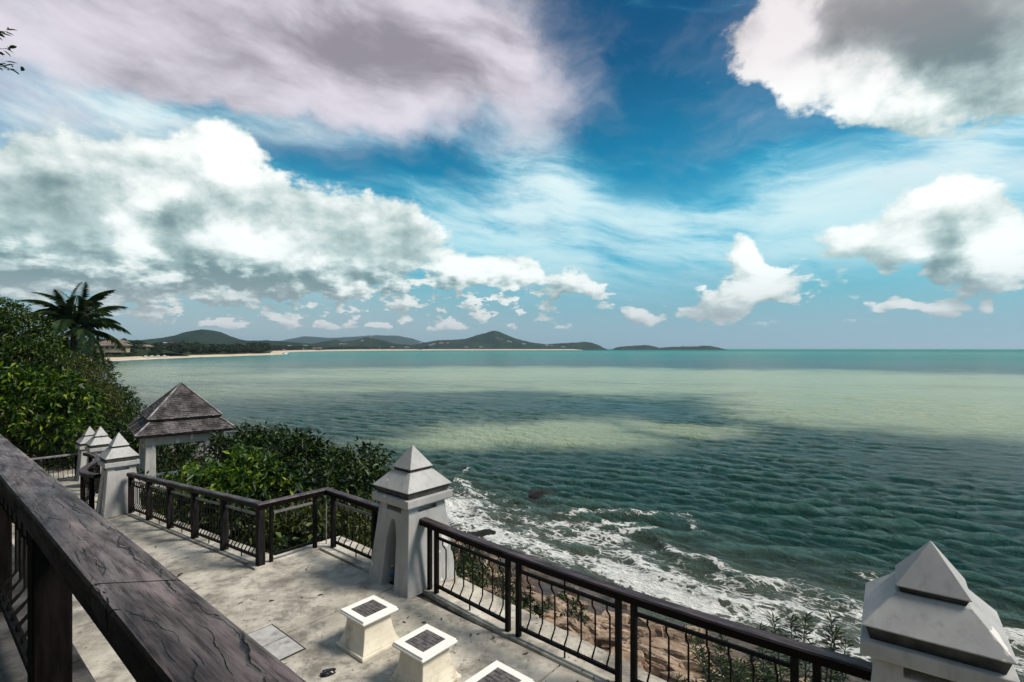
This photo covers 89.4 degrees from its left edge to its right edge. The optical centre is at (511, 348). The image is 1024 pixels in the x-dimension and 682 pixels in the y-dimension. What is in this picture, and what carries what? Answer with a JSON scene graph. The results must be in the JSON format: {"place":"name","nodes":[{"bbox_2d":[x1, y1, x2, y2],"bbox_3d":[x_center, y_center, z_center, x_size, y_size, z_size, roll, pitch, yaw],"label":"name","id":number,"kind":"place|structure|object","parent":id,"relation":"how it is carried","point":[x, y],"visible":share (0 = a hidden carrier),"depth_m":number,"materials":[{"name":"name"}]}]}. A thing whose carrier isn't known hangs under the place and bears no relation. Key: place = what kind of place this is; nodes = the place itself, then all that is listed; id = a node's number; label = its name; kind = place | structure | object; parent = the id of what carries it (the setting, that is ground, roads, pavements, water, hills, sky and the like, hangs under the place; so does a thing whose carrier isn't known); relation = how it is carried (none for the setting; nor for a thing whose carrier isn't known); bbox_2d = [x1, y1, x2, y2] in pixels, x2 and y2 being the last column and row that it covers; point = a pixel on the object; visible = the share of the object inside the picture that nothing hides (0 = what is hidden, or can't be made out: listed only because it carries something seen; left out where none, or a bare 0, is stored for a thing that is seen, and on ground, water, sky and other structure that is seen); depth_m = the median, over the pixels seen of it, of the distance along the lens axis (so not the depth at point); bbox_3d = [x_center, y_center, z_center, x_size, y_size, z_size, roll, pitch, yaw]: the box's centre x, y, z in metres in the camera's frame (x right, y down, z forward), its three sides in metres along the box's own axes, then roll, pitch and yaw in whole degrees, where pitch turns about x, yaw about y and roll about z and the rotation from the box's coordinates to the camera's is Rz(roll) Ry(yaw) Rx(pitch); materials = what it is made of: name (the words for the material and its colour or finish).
{"place":"outdoors","nodes":[
{"label":"outdoors","id":0,"kind":"place"},
{"bbox_2d":[0,27,24,73],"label":"overhanging branch","id":1,"kind":"object","parent":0,"point":[9,49],"visible":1,"depth_m":5.00,"materials":[{"name":"green plant"}]},
{"bbox_2d":[132,329,337,349],"bbox_3d":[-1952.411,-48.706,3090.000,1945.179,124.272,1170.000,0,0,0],"label":"hill","id":2,"kind":"structure","parent":0,"point":[205,337],"depth_m":2828.02,"materials":[{"name":"green plant"}]},
{"bbox_2d":[97,348,373,356],"bbox_3d":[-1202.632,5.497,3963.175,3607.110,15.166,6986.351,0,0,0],"label":"coastal plain","id":3,"kind":"structure","parent":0,"point":[203,353],"depth_m":912.10,"materials":[{"name":"green plant"}]},
{"bbox_2d":[95,342,132,351],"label":"resort building","id":4,"kind":"structure","parent":3,"relation":"on","point":[107,347],"depth_m":465.63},
{"bbox_2d":[101,340,127,343],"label":"resort building","id":5,"kind":"structure","parent":3,"relation":"on","point":[118,340],"depth_m":498.21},
{"bbox_2d":[78,342,188,356],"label":"headland","id":6,"kind":"structure","parent":3,"relation":"on","point":[143,352],"depth_m":673.74,"materials":[{"name":"green plant"}]},
{"bbox_2d":[135,345,154,349],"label":"beach house","id":7,"kind":"structure","parent":6,"relation":"on","point":[149,346],"depth_m":683.30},
{"bbox_2d":[59,338,266,355],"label":"coastal woodland","id":8,"kind":"object","parent":3,"relation":"on","point":[192,347],"visible":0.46,"depth_m":828.15,"materials":[{"name":"green plant"}]},
{"bbox_2d":[152,341,395,350],"bbox_3d":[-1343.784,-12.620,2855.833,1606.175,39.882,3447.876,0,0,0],"label":"shore woodland","id":9,"kind":"object","parent":3,"relation":"on","point":[272,347],"visible":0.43,"depth_m":2442.81,"materials":[{"name":"green plant"}]},
{"bbox_2d":[57,349,576,361],"bbox_3d":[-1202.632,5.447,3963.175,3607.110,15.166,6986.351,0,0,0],"label":"beach","id":10,"kind":"structure","parent":0,"point":[179,356],"depth_m":1674.48,"materials":[{"name":"beige sand"}]},
{"bbox_2d":[320,668,335,676],"bbox_3d":[-1.941,3.406,5.462,0.167,0.047,0.121,0,0,-29],"label":"plastic scrap","id":11,"kind":"object","parent":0,"point":[328,672],"visible":1,"depth_m":5.43,"materials":[{"name":"black plastic"}]},
{"bbox_2d":[282,335,422,344],"bbox_3d":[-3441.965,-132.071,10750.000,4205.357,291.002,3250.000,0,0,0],"label":"mountain","id":12,"kind":"structure","parent":0,"point":[387,338],"depth_m":10011.89,"materials":[{"name":"green plant"}]},
{"bbox_2d":[314,338,430,349],"bbox_3d":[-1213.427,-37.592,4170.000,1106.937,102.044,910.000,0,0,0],"label":"hill","id":13,"kind":"structure","parent":0,"point":[369,342],"depth_m":3934.47,"materials":[{"name":"green plant"}]},
{"bbox_2d":[0,397,867,681],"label":"rocky shore","id":14,"kind":"structure","parent":0,"point":[659,653],"depth_m":20.40,"materials":[{"name":"brown stone"}]},
{"bbox_2d":[0,295,80,394],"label":"layered tree","id":15,"kind":"object","parent":14,"relation":"on","point":[26,348],"visible":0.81,"depth_m":23.84,"materials":[{"name":"green plant"}]},
{"bbox_2d":[0,543,95,681],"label":"deck","id":16,"kind":"structure","parent":14,"relation":"on","point":[12,668],"depth_m":2.77,"materials":[{"name":"stone"}]},
{"bbox_2d":[0,434,305,681],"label":"railing","id":17,"kind":"object","parent":16,"relation":"on","point":[153,619],"visible":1,"depth_m":1.53,"materials":[{"name":"brown wood"}]},
{"bbox_2d":[0,360,114,465],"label":"broadleaf bush","id":18,"kind":"object","parent":14,"relation":"on","point":[59,411],"visible":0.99,"depth_m":21.05,"materials":[{"name":"green plant"}]},
{"bbox_2d":[8,347,121,411],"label":"slope tree","id":19,"kind":"object","parent":14,"relation":"on","point":[107,360],"visible":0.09,"depth_m":60.82,"materials":[{"name":"green plant"}]},
{"bbox_2d":[15,282,130,440],"bbox_3d":[-32.117,2.313,37.873,6.948,14.238,6.626,0,0,0],"label":"palm tree","id":20,"kind":"object","parent":14,"relation":"on","point":[81,322],"visible":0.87,"depth_m":37.34,"materials":[{"name":"green plant"}]},
{"bbox_2d":[24,380,144,433],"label":"slope tree","id":21,"kind":"object","parent":14,"relation":"on","point":[135,398],"visible":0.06,"depth_m":47.09,"materials":[{"name":"green plant"}]},
{"bbox_2d":[0,414,171,470],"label":"dark thicket","id":22,"kind":"object","parent":14,"relation":"on","point":[120,428],"visible":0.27,"depth_m":22.35,"materials":[{"name":"green plant"}]},
{"bbox_2d":[60,350,132,434],"bbox_3d":[-21.907,3.873,26.955,4.476,7.746,2.605,0,0,28],"label":"feathery tree","id":23,"kind":"object","parent":14,"relation":"on","point":[94,365],"visible":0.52,"depth_m":26.88,"materials":[{"name":"green plant"}]},
{"bbox_2d":[77,380,146,441],"bbox_3d":[-21.424,5.341,28.222,5.834,7.133,4.132,0,0,16],"label":"dark tree","id":24,"kind":"object","parent":14,"relation":"on","point":[131,408],"visible":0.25,"depth_m":28.34,"materials":[{"name":"green plant"}]},
{"bbox_2d":[125,435,202,477],"bbox_3d":[-18.461,6.633,27.095,5.767,5.967,4.966,0,0,0],"label":"slope tree","id":25,"kind":"object","parent":14,"relation":"on","point":[183,451],"visible":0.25,"depth_m":26.53,"materials":[{"name":"green plant"}]},
{"bbox_2d":[127,382,235,510],"bbox_3d":[-12.900,3.888,20.200,3.400,5.184,3.400,0,0,-40],"label":"gazebo","id":26,"kind":"object","parent":14,"relation":"on","point":[181,412],"visible":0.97,"depth_m":19.38,"materials":[{"name":"brown wood"}]},
{"bbox_2d":[140,475,288,551],"bbox_3d":[-8.384,4.524,13.305,8.708,2.444,2.507,0,0,41],"label":"dark shrub","id":27,"kind":"object","parent":14,"relation":"on","point":[250,528],"visible":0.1,"depth_m":11.32,"materials":[{"name":"green plant"}]},
{"bbox_2d":[156,445,312,541],"bbox_3d":[-7.097,3.743,12.701,4.664,2.736,2.446,0,0,24],"label":"broadleaf tree","id":28,"kind":"object","parent":14,"relation":"on","point":[252,473],"visible":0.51,"depth_m":12.31,"materials":[{"name":"green plant"}]},
{"bbox_2d":[194,419,355,508],"bbox_3d":[-7.888,5.083,16.140,6.610,5.568,3.785,0,0,32],"label":"dark tree","id":29,"kind":"object","parent":14,"relation":"on","point":[297,452],"visible":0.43,"depth_m":15.86,"materials":[{"name":"green plant"}]},
{"bbox_2d":[3,424,589,622],"bbox_3d":[-18.786,7.848,31.445,53.048,9.444,16.785,0,0,40],"label":"ground cover","id":30,"kind":"object","parent":14,"relation":"on","point":[525,600],"visible":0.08,"depth_m":11.97,"materials":[{"name":"green plant"}]},
{"bbox_2d":[12,464,595,681],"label":"terrace","id":31,"kind":"structure","parent":14,"relation":"on","point":[292,630],"depth_m":6.66,"materials":[{"name":"concrete"}]},
{"bbox_2d":[31,453,77,479],"bbox_3d":[-17.397,4.380,18.058,3.518,1.000,0.119,0,0,-44],"label":"railing","id":32,"kind":"object","parent":31,"relation":"on","point":[53,457],"visible":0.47,"depth_m":18.92,"materials":[{"name":"brown wood"}]},
{"bbox_2d":[74,426,94,480],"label":"pillar","id":33,"kind":"structure","parent":31,"relation":"on","point":[89,432],"depth_m":19.06,"materials":[{"name":"grey paint"}]},
{"bbox_2d":[79,452,100,509],"bbox_3d":[-12.094,3.834,14.874,0.481,1.470,5.650,0,0,-39],"label":"railing","id":34,"kind":"object","parent":31,"relation":"on","point":[90,483],"visible":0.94,"depth_m":13.76,"materials":[{"name":"brown wood"}]},
{"bbox_2d":[85,426,111,477],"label":"pillar","id":35,"kind":"structure","parent":31,"relation":"on","point":[99,441],"depth_m":17.46,"materials":[{"name":"grey paint"}]},
{"bbox_2d":[96,433,141,517],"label":"pillar","id":36,"kind":"structure","parent":31,"relation":"on","point":[118,461],"depth_m":12.66,"materials":[{"name":"grey paint"}]},
{"bbox_2d":[336,595,398,662],"bbox_3d":[-1.662,3.220,6.016,0.536,0.419,0.536,0,0,40],"label":"pedestal seat","id":37,"kind":"object","parent":31,"relation":"on","point":[369,633],"visible":0.98,"depth_m":5.89,"materials":[{"name":"beige paint"}]},
{"bbox_2d":[126,509,666,681],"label":"kerb","id":38,"kind":"structure","parent":31,"relation":"on","point":[524,640],"depth_m":6.78,"materials":[{"name":"concrete"}]},
{"bbox_2d":[126,472,379,566],"bbox_3d":[-5.654,3.233,10.274,8.843,1.606,1.261,0,0,39],"label":"railing","id":39,"kind":"object","parent":38,"relation":"on","point":[258,506],"visible":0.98,"depth_m":8.87,"materials":[{"name":"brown wood"}]},
{"bbox_2d":[419,517,871,681],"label":"railing","id":40,"kind":"object","parent":38,"relation":"on","point":[818,658],"visible":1,"depth_m":5.23,"materials":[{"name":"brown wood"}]},
{"bbox_2d":[368,445,455,598],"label":"pillar","id":41,"kind":"structure","parent":31,"relation":"on","point":[411,490],"depth_m":7.52,"materials":[{"name":"grey paint"}]},
{"bbox_2d":[390,565,394,581],"bbox_3d":[-1.769,3.312,7.646,0.067,0.235,0.066,0,0,-17],"label":"water bottle","id":42,"kind":"object","parent":41,"relation":"in","point":[392,572],"visible":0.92,"depth_m":7.62,"materials":[{"name":"blue plastic"}]},
{"bbox_2d":[388,624,460,681],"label":"pedestal seat","id":43,"kind":"object","parent":31,"relation":"on","point":[424,654],"visible":1,"depth_m":5.26,"materials":[{"name":"beige paint"}]},
{"bbox_2d":[465,660,533,681],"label":"pedestal seat","id":44,"kind":"object","parent":31,"relation":"on","point":[496,671],"visible":1,"depth_m":4.77,"materials":[{"name":"beige paint"}]},
{"bbox_2d":[860,541,1019,681],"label":"pillar","id":45,"kind":"structure","parent":31,"relation":"on","point":[928,615],"depth_m":3.67,"materials":[{"name":"grey paint"}]},
{"bbox_2d":[239,487,371,553],"bbox_3d":[-4.198,4.260,11.052,3.493,2.560,2.298,0,0,0],"label":"hanging shrub","id":46,"kind":"object","parent":14,"relation":"on","point":[293,516],"visible":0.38,"depth_m":10.87,"materials":[{"name":"green plant"}]},
{"bbox_2d":[273,435,396,547],"bbox_3d":[-4.382,5.400,13.730,3.579,5.801,3.875,0,0,0],"label":"dark tree","id":47,"kind":"object","parent":14,"relation":"on","point":[353,478],"visible":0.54,"depth_m":13.62,"materials":[{"name":"green plant"}]},
{"bbox_2d":[468,529,495,536],"bbox_3d":[-1.845,12.658,34.760,2.717,0.850,2.123,0,0,-17],"label":"rock","id":48,"kind":"object","parent":14,"relation":"on","point":[483,532],"visible":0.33,"depth_m":34.68,"materials":[{"name":"grey stone"}]},
{"bbox_2d":[451,530,524,603],"bbox_3d":[-0.959,6.655,12.824,2.538,3.912,2.746,0,0,0],"label":"cliff shrub","id":49,"kind":"object","parent":14,"relation":"on","point":[478,576],"visible":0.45,"depth_m":12.63,"materials":[{"name":"green plant"}]},
{"bbox_2d":[670,609,867,681],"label":"narrow leaved shrub","id":50,"kind":"object","parent":14,"relation":"on","point":[765,673],"visible":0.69,"depth_m":5.46,"materials":[{"name":"green plant"}]},
{"bbox_2d":[413,331,607,349],"bbox_3d":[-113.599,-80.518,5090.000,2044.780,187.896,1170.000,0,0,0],"label":"hill","id":51,"kind":"structure","parent":0,"point":[488,340],"depth_m":4724.06,"materials":[{"name":"green plant"}]},
{"bbox_2d":[0,0,1023,348],"label":"sky","id":52,"kind":"structure","parent":0,"point":[609,174],"materials":[{"name":"blue"}]},
{"bbox_2d":[39,349,1023,681],"bbox_3d":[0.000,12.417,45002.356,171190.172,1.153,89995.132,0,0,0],"label":"sea","id":53,"kind":"structure","parent":0,"point":[747,487],"depth_m":63.31,"materials":[{"name":"liquid"}]},
{"bbox_2d":[115,351,306,360],"bbox_3d":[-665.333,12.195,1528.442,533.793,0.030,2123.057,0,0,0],"label":"surf","id":54,"kind":"structure","parent":53,"relation":"on","point":[165,358],"depth_m":642.73,"materials":[{"name":"white liquid"}]},
{"bbox_2d":[515,498,534,503],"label":"rock","id":55,"kind":"object","parent":53,"relation":"in","point":[531,500],"visible":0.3,"depth_m":42.27,"materials":[{"name":"grey stone"}]},
{"bbox_2d":[527,488,553,498],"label":"rock","id":56,"kind":"object","parent":53,"relation":"in","point":[537,493],"visible":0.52,"depth_m":43.89,"materials":[{"name":"grey stone"}]},
{"bbox_2d":[612,345,658,349],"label":"island","id":57,"kind":"structure","parent":0,"point":[642,347],"depth_m":5054.42,"materials":[{"name":"green plant"}]},
{"bbox_2d":[658,346,725,349],"bbox_3d":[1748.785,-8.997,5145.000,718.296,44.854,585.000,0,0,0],"label":"island","id":58,"kind":"structure","parent":0,"point":[693,348],"depth_m":4959.72,"materials":[{"name":"green plant"}]}
]}

